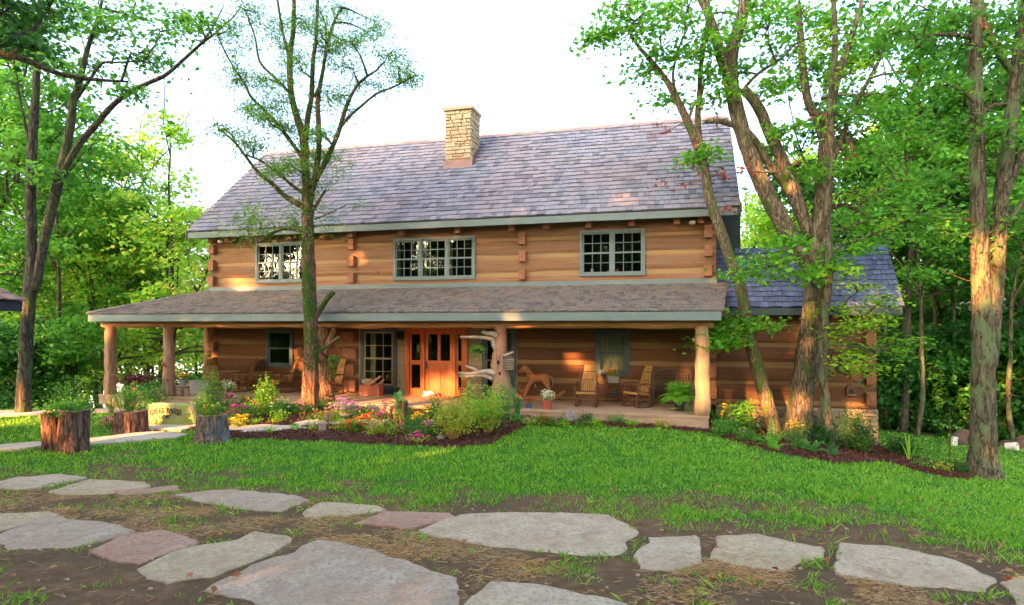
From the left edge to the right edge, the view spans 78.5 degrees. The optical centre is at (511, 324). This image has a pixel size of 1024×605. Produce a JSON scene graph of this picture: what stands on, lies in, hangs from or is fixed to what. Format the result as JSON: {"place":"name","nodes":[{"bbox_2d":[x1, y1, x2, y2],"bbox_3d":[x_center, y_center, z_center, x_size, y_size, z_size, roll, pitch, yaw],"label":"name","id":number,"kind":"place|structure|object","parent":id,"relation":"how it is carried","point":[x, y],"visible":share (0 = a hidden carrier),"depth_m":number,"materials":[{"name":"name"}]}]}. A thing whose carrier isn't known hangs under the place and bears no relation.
{"place":"outdoors","nodes":[
{"label":"outdoors","id":0,"kind":"place"},
{"bbox_2d":[0,0,1017,320],"label":"sky","id":1,"kind":"structure","parent":0,"point":[512,61],"materials":[{"name":"white"}]},
{"bbox_2d":[0,402,1023,604],"bbox_3d":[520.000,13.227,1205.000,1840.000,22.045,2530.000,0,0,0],"label":"ground","id":2,"kind":"structure","parent":0,"point":[26,571],"depth_m":8.22,"materials":[{"name":"soil"}]},
{"bbox_2d":[0,288,25,310],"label":"garden pavilion","id":3,"kind":"structure","parent":2,"relation":"on","point":[9,301],"depth_m":15.27,"materials":[{"name":"grey paint"}]},
{"bbox_2d":[0,441,41,451],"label":"path slab","id":4,"kind":"structure","parent":2,"relation":"on","point":[16,446],"depth_m":12.94,"materials":[{"name":"stone"}]},
{"bbox_2d":[0,511,60,531],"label":"flagstone","id":5,"kind":"object","parent":2,"relation":"on","point":[21,520],"visible":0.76,"depth_m":7.71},
{"bbox_2d":[0,474,86,489],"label":"flagstone","id":6,"kind":"object","parent":2,"relation":"on","point":[34,482],"visible":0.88,"depth_m":10.10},
{"bbox_2d":[0,8,96,312],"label":"forest tree","id":7,"kind":"object","parent":2,"relation":"on","point":[5,201],"visible":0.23,"depth_m":24.82,"materials":[{"name":"green plant"}]},
{"bbox_2d":[0,312,104,408],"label":"understory tree","id":8,"kind":"object","parent":2,"relation":"on","point":[8,353],"visible":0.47,"depth_m":20.96,"materials":[{"name":"green plant"}]},
{"bbox_2d":[0,101,116,389],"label":"forest tree","id":9,"kind":"object","parent":2,"relation":"on","point":[41,218],"visible":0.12,"depth_m":27.66,"materials":[{"name":"green plant"}]},
{"bbox_2d":[0,13,122,395],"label":"forest tree","id":10,"kind":"object","parent":2,"relation":"on","point":[51,135],"visible":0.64,"depth_m":23.15,"materials":[{"name":"green plant"}]},
{"bbox_2d":[0,408,122,416],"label":"path slab","id":11,"kind":"structure","parent":2,"relation":"on","point":[5,413],"depth_m":17.83,"materials":[{"name":"stone"}]},
{"bbox_2d":[40,408,90,453],"bbox_3d":[-9.006,2.157,12.666,0.940,0.888,0.634,0,0,0],"label":"stump planter","id":12,"kind":"object","parent":2,"relation":"on","point":[68,432],"visible":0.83,"depth_m":12.50,"materials":[{"name":"brown wood"}]},
{"bbox_2d":[29,393,95,417],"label":"planter greens","id":13,"kind":"object","parent":12,"relation":"in","point":[60,406],"visible":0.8,"depth_m":12.60,"materials":[{"name":"green plant"}]},
{"bbox_2d":[0,59,130,330],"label":"forest tree","id":14,"kind":"object","parent":2,"relation":"on","point":[5,313],"visible":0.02,"depth_m":29.74,"materials":[{"name":"green plant"}]},
{"bbox_2d":[0,0,131,84],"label":"maple tree","id":15,"kind":"object","parent":2,"relation":"on","point":[19,30],"visible":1,"depth_m":10.05,"materials":[{"name":"green plant"}]},
{"bbox_2d":[0,515,135,549],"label":"flagstone","id":16,"kind":"object","parent":2,"relation":"on","point":[39,533],"visible":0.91,"depth_m":7.04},
{"bbox_2d":[42,370,97,410],"bbox_3d":[-12.616,1.895,17.923,1.265,1.368,1.382,0,0,-43],"label":"garden shrub","id":17,"kind":"object","parent":2,"relation":"on","point":[69,391],"visible":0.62,"depth_m":17.94,"materials":[{"name":"green plant"}]},
{"bbox_2d":[0,308,141,409],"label":"understory tree","id":18,"kind":"object","parent":2,"relation":"on","point":[62,353],"visible":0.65,"depth_m":21.80,"materials":[{"name":"green plant"}]},
{"bbox_2d":[0,131,158,408],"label":"forest tree","id":19,"kind":"object","parent":2,"relation":"on","point":[96,180],"visible":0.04,"depth_m":33.48,"materials":[{"name":"green plant"}]},
{"bbox_2d":[47,479,150,495],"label":"flagstone","id":20,"kind":"object","parent":2,"relation":"on","point":[94,486],"visible":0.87,"depth_m":9.71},
{"bbox_2d":[0,118,198,408],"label":"forest tree","id":21,"kind":"object","parent":2,"relation":"on","point":[77,294],"visible":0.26,"depth_m":26.60,"materials":[{"name":"green plant"}]},
{"bbox_2d":[12,135,187,407],"bbox_3d":[-16.992,-1.347,25.864,5.296,13.703,5.958,0,0,-6],"label":"forest tree","id":22,"kind":"object","parent":2,"relation":"on","point":[68,310],"visible":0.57,"depth_m":25.16,"materials":[{"name":"green plant"}]},
{"bbox_2d":[0,0,252,412],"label":"hickory tree","id":23,"kind":"object","parent":2,"relation":"on","point":[36,257],"visible":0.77,"depth_m":17.92,"materials":[{"name":"green plant"}]},
{"bbox_2d":[44,94,209,385],"bbox_3d":[-17.714,-1.545,30.741,8.500,19.422,8.889,0,0,-35],"label":"forest tree","id":24,"kind":"object","parent":2,"relation":"on","point":[151,149],"visible":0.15,"depth_m":30.61,"materials":[{"name":"green plant"}]},
{"bbox_2d":[52,111,206,401],"bbox_3d":[-21.783,-0.838,35.869,9.736,22.357,9.310,0,0,-20],"label":"forest tree","id":25,"kind":"object","parent":2,"relation":"on","point":[141,349],"visible":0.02,"depth_m":35.75,"materials":[{"name":"green plant"}]},
{"bbox_2d":[111,409,149,434],"bbox_3d":[-8.991,2.309,14.739,0.798,0.597,0.793,0,0,35],"label":"stump planter","id":26,"kind":"object","parent":2,"relation":"on","point":[125,422],"visible":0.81,"depth_m":14.51,"materials":[{"name":"brown wood"}]},
{"bbox_2d":[106,376,158,413],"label":"planter greens","id":27,"kind":"object","parent":26,"relation":"in","point":[133,391],"visible":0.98,"depth_m":14.73,"materials":[{"name":"green plant"}]},
{"bbox_2d":[57,71,211,360],"bbox_3d":[-13.624,-2.224,24.830,6.800,15.557,7.112,0,0,-11],"label":"forest tree","id":28,"kind":"object","parent":2,"relation":"on","point":[173,228],"visible":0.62,"depth_m":24.39,"materials":[{"name":"green plant"}]},
{"bbox_2d":[81,196,191,373],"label":"forest tree","id":29,"kind":"object","parent":2,"relation":"on","point":[144,276],"visible":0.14,"depth_m":29.19,"materials":[{"name":"green plant"}]},
{"bbox_2d":[90,431,187,445],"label":"path slab","id":30,"kind":"structure","parent":2,"relation":"on","point":[128,437],"depth_m":13.89,"materials":[{"name":"stone"}]},
{"bbox_2d":[88,529,198,564],"bbox_3d":[-3.880,2.370,6.600,1.165,0.170,0.887,0,0,32],"label":"flagstone","id":31,"kind":"object","parent":2,"relation":"on","point":[122,549],"visible":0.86,"depth_m":6.52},
{"bbox_2d":[113,485,179,495],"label":"flagstone","id":32,"kind":"object","parent":2,"relation":"on","point":[132,492],"visible":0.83,"depth_m":9.48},
{"bbox_2d":[132,373,177,406],"bbox_3d":[-10.157,1.912,17.465,1.250,1.104,1.287,0,0,0],"label":"garden shrub","id":33,"kind":"object","parent":2,"relation":"on","point":[154,390],"visible":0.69,"depth_m":17.57,"materials":[{"name":"green plant"}]},
{"bbox_2d":[145,402,197,424],"bbox_3d":[-8.597,2.248,15.754,1.511,0.582,0.236,0,0,6],"label":"sign stone","id":34,"kind":"object","parent":2,"relation":"on","point":[169,413],"visible":0.93,"depth_m":15.64,"materials":[{"name":"stone"}]},
{"bbox_2d":[145,251,208,382],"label":"forest tree","id":35,"kind":"object","parent":2,"relation":"on","point":[195,358],"visible":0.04,"depth_m":31.55,"materials":[{"name":"green plant"}]},
{"bbox_2d":[192,413,231,444],"bbox_3d":[-6.583,2.286,13.781,0.882,0.656,0.879,0,0,0],"label":"stump planter","id":36,"kind":"object","parent":2,"relation":"on","point":[209,429],"visible":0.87,"depth_m":13.52,"materials":[{"name":"grey wood"}]},
{"bbox_2d":[191,367,231,414],"bbox_3d":[-7.960,1.784,16.512,1.252,1.439,1.218,0,0,0],"label":"feathery shrub","id":37,"kind":"object","parent":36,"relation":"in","point":[206,393],"visible":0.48,"depth_m":16.41,"materials":[{"name":"green plant"}]},
{"bbox_2d":[137,531,291,583],"bbox_3d":[-2.925,2.358,6.307,0.968,0.235,1.635,0,0,23],"label":"flagstone","id":38,"kind":"object","parent":2,"relation":"on","point":[212,560],"visible":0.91,"depth_m":6.14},
{"bbox_2d":[171,489,308,511],"bbox_3d":[-3.926,2.531,8.930,2.133,0.172,0.945,0,0,15],"label":"flagstone","id":39,"kind":"object","parent":2,"relation":"on","point":[256,501],"visible":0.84,"depth_m":8.88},
{"bbox_2d":[250,372,282,413],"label":"feathery shrub","id":40,"kind":"object","parent":2,"relation":"on","point":[263,392],"visible":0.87,"depth_m":16.70,"materials":[{"name":"green plant"}]},
{"bbox_2d":[229,424,306,431],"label":"path slab","id":41,"kind":"structure","parent":2,"relation":"on","point":[258,428],"depth_m":15.17,"materials":[{"name":"stone"}]},
{"bbox_2d":[180,0,438,410],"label":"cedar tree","id":42,"kind":"object","parent":2,"relation":"on","point":[312,350],"visible":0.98,"depth_m":17.28,"materials":[{"name":"green plant"}]},
{"bbox_2d":[204,540,459,604],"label":"flagstone","id":43,"kind":"object","parent":2,"relation":"on","point":[322,574],"visible":0.98,"depth_m":5.48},
{"bbox_2d":[302,502,385,518],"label":"flagstone","id":44,"kind":"object","parent":2,"relation":"on","point":[333,507],"visible":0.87,"depth_m":8.21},
{"bbox_2d":[325,392,362,414],"bbox_3d":[-4.400,2.100,16.527,1.123,0.637,1.215,0,0,0],"label":"petunia patch","id":45,"kind":"object","parent":2,"relation":"on","point":[343,407],"visible":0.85,"depth_m":16.44,"materials":[{"name":"pink plant"}]},
{"bbox_2d":[390,400,407,429],"bbox_3d":[-2.684,2.175,14.868,0.450,0.778,0.296,0,0,0],"label":"stump planter","id":46,"kind":"object","parent":2,"relation":"on","point":[403,406],"visible":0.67,"depth_m":14.77,"materials":[{"name":"brown wood"}]},
{"bbox_2d":[353,511,454,529],"bbox_3d":[-1.299,2.463,7.757,1.260,0.166,0.824,0,0,0],"label":"flagstone","id":47,"kind":"object","parent":2,"relation":"on","point":[396,518],"visible":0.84,"depth_m":7.73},
{"bbox_2d":[422,392,479,439],"bbox_3d":[-1.306,2.031,13.674,1.352,1.094,1.296,0,0,0],"label":"bush","id":48,"kind":"object","parent":2,"relation":"on","point":[453,419],"visible":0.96,"depth_m":13.59,"materials":[{"name":"green plant"}]},
{"bbox_2d":[462,381,516,433],"bbox_3d":[-0.525,1.916,14.278,1.269,1.235,1.372,0,0,0],"label":"garden shrub","id":49,"kind":"object","parent":2,"relation":"on","point":[486,409],"visible":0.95,"depth_m":14.27,"materials":[{"name":"green plant"}]},
{"bbox_2d":[86,105,903,445],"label":"log house","id":50,"kind":"structure","parent":2,"relation":"on","point":[562,257],"depth_m":19.22,"materials":[{"name":"brown wood"}]},
{"bbox_2d":[205,359,231,393],"bbox_3d":[-9.761,1.691,20.701,0.951,1.122,0.656,0,0,36],"label":"rocking chair","id":51,"kind":"object","parent":50,"relation":"on","point":[211,363],"visible":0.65,"depth_m":20.84,"materials":[{"name":"brown wood"}]},
{"bbox_2d":[231,358,257,391],"bbox_3d":[-9.078,1.691,21.342,0.951,1.122,0.656,0,0,-3],"label":"rocking chair","id":52,"kind":"object","parent":50,"relation":"on","point":[250,372],"visible":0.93,"depth_m":21.28,"materials":[{"name":"brown wood"}]},
{"bbox_2d":[255,241,301,282],"bbox_3d":[-7.852,-2.120,21.342,1.981,1.371,0.135,0,0,15],"label":"window","id":53,"kind":"structure","parent":50,"relation":"in","point":[281,245],"depth_m":21.33,"materials":[{"name":"green paint"}]},
{"bbox_2d":[266,329,293,366],"bbox_3d":[-7.894,0.790,21.354,1.044,1.290,0.135,0,0,15],"label":"window","id":54,"kind":"structure","parent":50,"relation":"in","point":[268,331],"depth_m":21.32,"materials":[{"name":"teal paint"}]},
{"bbox_2d":[271,360,300,392],"bbox_3d":[-7.609,1.691,21.036,0.656,1.122,0.951,0,0,44],"label":"rocking chair","id":55,"kind":"object","parent":50,"relation":"on","point":[291,373],"visible":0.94,"depth_m":20.98,"materials":[{"name":"brown wood"}]},
{"bbox_2d":[330,359,348,394],"bbox_3d":[-5.785,1.691,20.393,0.656,1.122,0.951,0,0,38],"label":"rocking chair","id":56,"kind":"object","parent":50,"relation":"on","point":[341,371],"visible":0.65,"depth_m":20.52,"materials":[{"name":"brown wood"}]},
{"bbox_2d":[360,384,383,395],"bbox_3d":[-4.483,2.080,20.046,0.665,0.340,0.345,0,0,15],"label":"firewood box","id":57,"kind":"object","parent":50,"relation":"on","point":[372,390],"visible":1,"depth_m":19.89,"materials":[{"name":"red wood"}]},
{"bbox_2d":[360,328,396,388],"bbox_3d":[-4.316,1.090,20.420,1.276,1.960,0.225,0,0,15],"label":"window","id":58,"kind":"structure","parent":50,"relation":"in","point":[393,331],"depth_m":20.41,"materials":[{"name":"grey paint"}]},
{"bbox_2d":[393,236,475,280],"bbox_3d":[-2.466,-2.104,19.945,2.778,1.346,0.225,0,0,15],"label":"window","id":59,"kind":"structure","parent":50,"relation":"in","point":[448,259],"depth_m":19.89,"materials":[{"name":"grey paint"}]},
{"bbox_2d":[425,330,452,395],"bbox_3d":[-2.309,1.200,19.810,0.937,2.060,0.117,0,0,15],"label":"door","id":60,"kind":"structure","parent":50,"relation":"in","point":[438,374],"depth_m":19.81,"materials":[{"name":"brown wood"}]},
{"bbox_2d":[482,328,515,392],"bbox_3d":[-0.389,1.090,19.368,1.080,1.960,0.225,0,0,15],"label":"window","id":61,"kind":"structure","parent":50,"relation":"in","point":[511,333],"depth_m":19.36,"materials":[{"name":"teal paint"}]},
{"bbox_2d":[515,365,564,399],"bbox_3d":[0.831,1.728,18.892,1.600,1.038,0.355,0,0,8],"label":"rocking horse","id":62,"kind":"object","parent":50,"relation":"on","point":[544,378],"visible":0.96,"depth_m":18.81},
{"bbox_2d":[574,365,599,407],"bbox_3d":[2.087,1.691,17.341,0.656,1.122,0.951,0,0,16],"label":"rocking chair","id":63,"kind":"object","parent":50,"relation":"on","point":[588,378],"visible":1,"depth_m":17.52,"materials":[{"name":"brown wood"}]},
{"bbox_2d":[580,228,644,275],"bbox_3d":[2.945,-2.123,18.449,1.900,1.358,0.135,0,0,15],"label":"window","id":64,"kind":"structure","parent":50,"relation":"in","point":[611,232],"depth_m":18.41,"materials":[{"name":"grey paint"}]},
{"bbox_2d":[595,331,629,375],"bbox_3d":[2.963,0.824,18.491,1.013,1.303,0.225,0,0,15],"label":"window","id":65,"kind":"structure","parent":50,"relation":"in","point":[612,348],"depth_m":18.50,"materials":[{"name":"grey paint"}]},
{"bbox_2d":[619,365,658,407],"bbox_3d":[3.490,1.691,17.208,0.951,1.122,0.656,0,0,-32],"label":"rocking chair","id":66,"kind":"object","parent":50,"relation":"on","point":[647,372],"visible":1,"depth_m":17.26,"materials":[{"name":"brown wood"}]},
{"bbox_2d":[651,369,692,404],"bbox_3d":[4.499,1.750,17.634,1.163,1.000,0.627,0,0,15],"label":"twig bench","id":67,"kind":"object","parent":50,"relation":"on","point":[653,389],"visible":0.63,"depth_m":17.88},
{"bbox_2d":[673,400,685,410],"bbox_3d":[4.388,2.120,16.435,0.324,0.260,0.324,0,0,0],"label":"flower pot","id":68,"kind":"object","parent":50,"relation":"on","point":[681,406],"visible":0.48,"depth_m":16.33,"materials":[{"name":"ceramic"}]},
{"bbox_2d":[660,380,694,404],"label":"potted fern","id":69,"kind":"object","parent":68,"relation":"in","point":[678,392],"visible":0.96,"depth_m":16.27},
{"bbox_2d":[487,376,521,418],"bbox_3d":[-0.183,1.855,15.902,0.887,1.228,1.123,0,0,19],"label":"garden shrub","id":70,"kind":"object","parent":2,"relation":"on","point":[505,407],"visible":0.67,"depth_m":15.87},
{"bbox_2d":[0,432,1012,595],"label":"fallen leaves","id":71,"kind":"object","parent":2,"relation":"on","point":[214,588],"visible":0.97,"depth_m":6.58,"materials":[{"name":"brown plant"}]},
{"bbox_2d":[4,468,1015,604],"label":"pebbles","id":72,"kind":"object","parent":2,"relation":"on","point":[467,585],"visible":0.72,"depth_m":5.97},
{"bbox_2d":[0,407,1023,566],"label":"grass","id":73,"kind":"structure","parent":2,"relation":"on","point":[875,493],"depth_m":10.94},
{"bbox_2d":[0,481,1023,604],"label":"straw","id":74,"kind":"object","parent":2,"relation":"on","point":[911,598],"visible":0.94,"depth_m":6.21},
{"bbox_2d":[0,455,1023,604],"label":"grass tuft","id":75,"kind":"object","parent":2,"relation":"on","point":[816,560],"visible":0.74,"depth_m":7.99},
{"bbox_2d":[416,512,638,555],"bbox_3d":[0.258,2.415,7.382,2.398,0.235,1.798,0,0,21],"label":"flagstone","id":76,"kind":"object","parent":2,"relation":"on","point":[527,530],"visible":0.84,"depth_m":7.14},
{"bbox_2d":[464,581,628,604],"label":"flagstone","id":77,"kind":"object","parent":2,"relation":"on","point":[500,593],"visible":1,"depth_m":5.12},
{"bbox_2d":[153,405,973,478],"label":"mulch","id":78,"kind":"object","parent":2,"relation":"on","point":[468,439],"visible":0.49,"depth_m":14.34,"materials":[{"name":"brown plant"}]},
{"bbox_2d":[633,535,702,571],"bbox_3d":[1.591,2.356,6.395,0.667,0.181,1.263,0,0,14],"label":"flagstone","id":79,"kind":"object","parent":2,"relation":"on","point":[655,553],"visible":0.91,"depth_m":6.29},
{"bbox_2d":[569,0,800,434],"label":"maple tree","id":80,"kind":"object","parent":2,"relation":"on","point":[748,327],"visible":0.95,"depth_m":16.38,"materials":[{"name":"green plant"}]},
{"bbox_2d":[700,417,737,437],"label":"garden shrub","id":81,"kind":"object","parent":2,"relation":"on","point":[723,428],"visible":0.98,"depth_m":14.73,"materials":[{"name":"green plant"}]},
{"bbox_2d":[723,395,758,429],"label":"rhododendron","id":82,"kind":"object","parent":2,"relation":"on","point":[741,415],"visible":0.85,"depth_m":16.19,"materials":[{"name":"green plant"}]},
{"bbox_2d":[710,534,823,573],"bbox_3d":[2.544,2.366,6.415,1.100,0.180,1.211,0,0,43],"label":"flagstone","id":83,"kind":"object","parent":2,"relation":"on","point":[773,549],"visible":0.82,"depth_m":6.35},
{"bbox_2d":[740,108,813,248],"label":"forest tree","id":84,"kind":"object","parent":2,"relation":"on","point":[762,223],"visible":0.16,"depth_m":28.75,"materials":[{"name":"green plant"}]},
{"bbox_2d":[740,124,883,336],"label":"forest tree","id":85,"kind":"object","parent":2,"relation":"on","point":[810,156],"visible":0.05,"depth_m":30.71,"materials":[{"name":"green plant"}]},
{"bbox_2d":[805,419,841,447],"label":"garden shrub","id":86,"kind":"object","parent":2,"relation":"on","point":[825,438],"visible":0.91,"depth_m":15.27,"materials":[{"name":"green plant"}]},
{"bbox_2d":[697,0,958,440],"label":"maple tree","id":87,"kind":"object","parent":2,"relation":"on","point":[808,257],"visible":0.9,"depth_m":16.12,"materials":[{"name":"green plant"}]},
{"bbox_2d":[833,400,885,453],"bbox_3d":[8.507,2.522,15.469,1.374,1.325,1.302,0,0,17],"label":"yew shrub","id":88,"kind":"object","parent":2,"relation":"on","point":[854,424],"visible":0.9,"depth_m":15.47,"materials":[{"name":"green plant"}]},
{"bbox_2d":[790,0,946,447],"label":"maple tree","id":89,"kind":"object","parent":2,"relation":"on","point":[823,367],"visible":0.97,"depth_m":15.38,"materials":[{"name":"green plant"}]},
{"bbox_2d":[737,0,1023,432],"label":"forest tree","id":90,"kind":"object","parent":2,"relation":"on","point":[907,307],"visible":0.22,"depth_m":23.89,"materials":[{"name":"green plant"}]},
{"bbox_2d":[834,139,940,405],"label":"forest tree","id":91,"kind":"object","parent":2,"relation":"on","point":[905,253],"visible":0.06,"depth_m":28.99,"materials":[{"name":"green plant"}]},
{"bbox_2d":[831,70,969,437],"bbox_3d":[13.921,-2.485,22.877,4.984,13.698,5.608,0,0,6],"label":"forest tree","id":92,"kind":"object","parent":2,"relation":"on","point":[939,157],"visible":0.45,"depth_m":21.93,"materials":[{"name":"green plant"}]},
{"bbox_2d":[878,428,929,455],"bbox_3d":[9.753,2.973,15.747,1.101,0.707,1.166,0,0,-17],"label":"yew shrub","id":93,"kind":"object","parent":2,"relation":"on","point":[897,447],"visible":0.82,"depth_m":15.71,"materials":[{"name":"green plant"}]},
{"bbox_2d":[838,129,970,326],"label":"forest tree","id":94,"kind":"object","parent":2,"relation":"on","point":[966,298],"visible":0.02,"depth_m":29.35,"materials":[{"name":"green plant"}]},
{"bbox_2d":[833,543,996,591],"bbox_3d":[3.768,2.333,5.911,1.283,0.189,1.298,0,0,31],"label":"flagstone","id":95,"kind":"object","parent":2,"relation":"on","point":[945,572],"visible":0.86,"depth_m":5.82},
{"bbox_2d":[837,57,995,427],"bbox_3d":[16.681,-2.838,26.044,5.608,15.477,6.309,0,0,0],"label":"forest tree","id":96,"kind":"object","parent":2,"relation":"on","point":[959,139],"visible":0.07,"depth_m":25.83,"materials":[{"name":"green plant"}]},
{"bbox_2d":[866,93,970,430],"bbox_3d":[18.115,-2.896,27.991,5.608,15.930,6.309,0,0,31],"label":"forest tree","id":97,"kind":"object","parent":2,"relation":"on","point":[934,301],"visible":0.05,"depth_m":26.79,"materials":[{"name":"green plant"}]},
{"bbox_2d":[876,331,970,438],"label":"understory tree","id":98,"kind":"object","parent":2,"relation":"on","point":[884,384],"visible":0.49,"depth_m":23.76,"materials":[{"name":"green plant"}]},
{"bbox_2d":[838,0,1023,479],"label":"oak tree","id":99,"kind":"object","parent":2,"relation":"on","point":[988,268],"visible":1,"depth_m":13.80,"materials":[{"name":"green plant"}]},
{"bbox_2d":[847,30,1021,425],"bbox_3d":[18.483,-3.519,26.133,7.360,17.554,6.542,0,0,-28],"label":"forest tree","id":100,"kind":"object","parent":2,"relation":"on","point":[953,313],"visible":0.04,"depth_m":25.83,"materials":[{"name":"green plant"}]},
{"bbox_2d":[878,345,1000,435],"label":"understory tree","id":101,"kind":"object","parent":2,"relation":"on","point":[930,412],"visible":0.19,"depth_m":24.96,"materials":[{"name":"green plant"}]},
{"bbox_2d":[877,321,1015,432],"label":"understory tree","id":102,"kind":"object","parent":2,"relation":"on","point":[936,329],"visible":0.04,"depth_m":26.44,"materials":[{"name":"green plant"}]},
{"bbox_2d":[877,320,1022,439],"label":"understory tree","id":103,"kind":"object","parent":2,"relation":"on","point":[945,338],"visible":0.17,"depth_m":25.48,"materials":[{"name":"green plant"}]},
{"bbox_2d":[891,41,1023,329],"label":"forest tree","id":104,"kind":"object","parent":2,"relation":"on","point":[1020,303],"depth_m":28.18,"materials":[{"name":"green plant"}]},
{"bbox_2d":[894,302,1023,410],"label":"understory tree","id":105,"kind":"object","parent":2,"relation":"on","point":[1019,310],"visible":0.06,"depth_m":29.76,"materials":[{"name":"green plant"}]},
{"bbox_2d":[901,322,1023,431],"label":"understory tree","id":106,"kind":"object","parent":2,"relation":"on","point":[960,384],"visible":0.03,"depth_m":25.96,"materials":[{"name":"green plant"}]},
{"bbox_2d":[904,8,1023,283],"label":"forest tree","id":107,"kind":"object","parent":2,"relation":"on","point":[1018,198],"visible":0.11,"depth_m":23.11,"materials":[{"name":"green plant"}]},
{"bbox_2d":[914,316,1023,439],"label":"understory tree","id":108,"kind":"object","parent":2,"relation":"on","point":[1018,381],"visible":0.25,"depth_m":24.11,"materials":[{"name":"green plant"}]},
{"bbox_2d":[936,318,1023,441],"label":"understory tree","id":109,"kind":"object","parent":2,"relation":"on","point":[1001,425],"visible":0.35,"depth_m":23.82,"materials":[{"name":"green plant"}]},
{"bbox_2d":[953,106,1023,439],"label":"forest tree","id":110,"kind":"object","parent":2,"relation":"on","point":[1014,274],"visible":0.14,"depth_m":22.93,"materials":[{"name":"green plant"}]},
{"bbox_2d":[1000,576,1023,604],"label":"flagstone","id":111,"kind":"object","parent":2,"relation":"on","point":[1015,588],"visible":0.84,"depth_m":5.32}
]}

